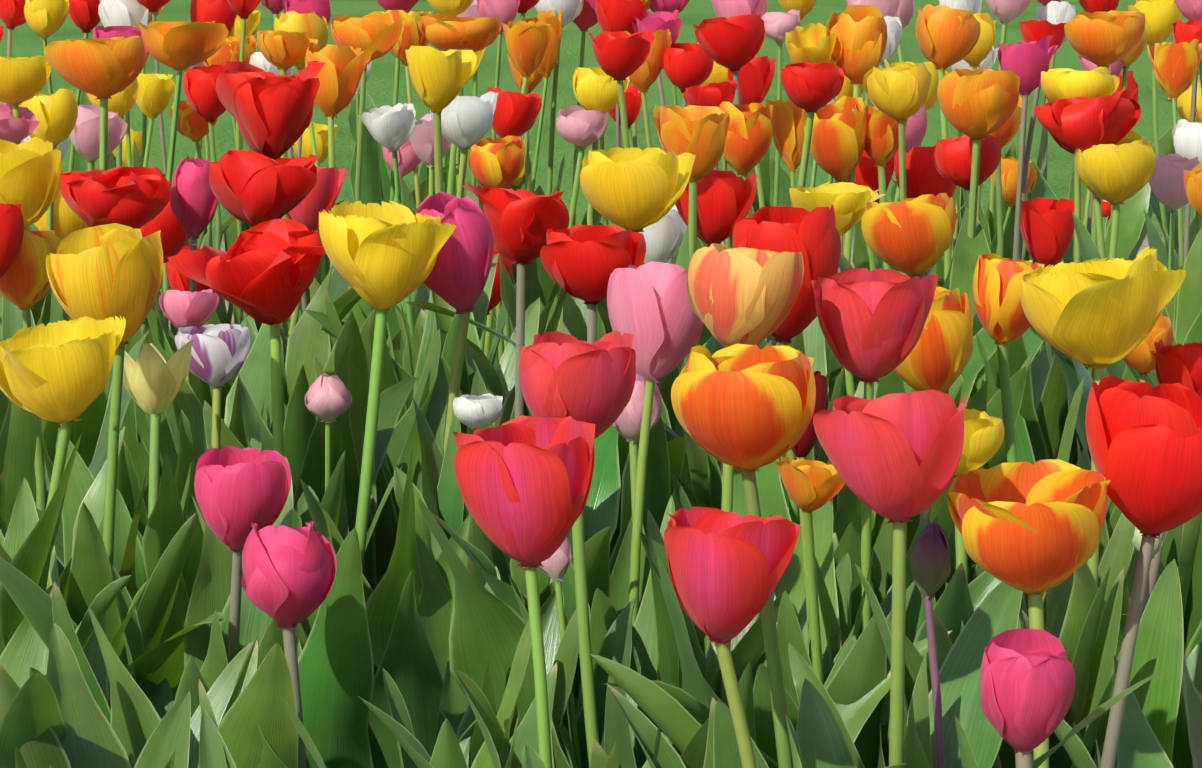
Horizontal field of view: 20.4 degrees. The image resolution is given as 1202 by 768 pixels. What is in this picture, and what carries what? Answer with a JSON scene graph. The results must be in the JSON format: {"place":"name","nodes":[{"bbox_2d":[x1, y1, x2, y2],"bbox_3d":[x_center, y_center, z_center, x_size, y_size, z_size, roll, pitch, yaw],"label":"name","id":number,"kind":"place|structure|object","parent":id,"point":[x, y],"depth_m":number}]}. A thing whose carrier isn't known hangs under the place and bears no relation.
{"place":"outdoors","nodes":[
{"label":"outdoors","id":0,"kind":"place"},
{"bbox_2d":[0,0,1201,767],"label":"tulip","id":1,"kind":"object","parent":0,"point":[106,248],"depth_m":2.19},
{"bbox_2d":[0,0,1201,329],"bbox_3d":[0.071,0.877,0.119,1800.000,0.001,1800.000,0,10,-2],"label":"ground","id":2,"kind":"structure","parent":0,"point":[26,40],"depth_m":10.05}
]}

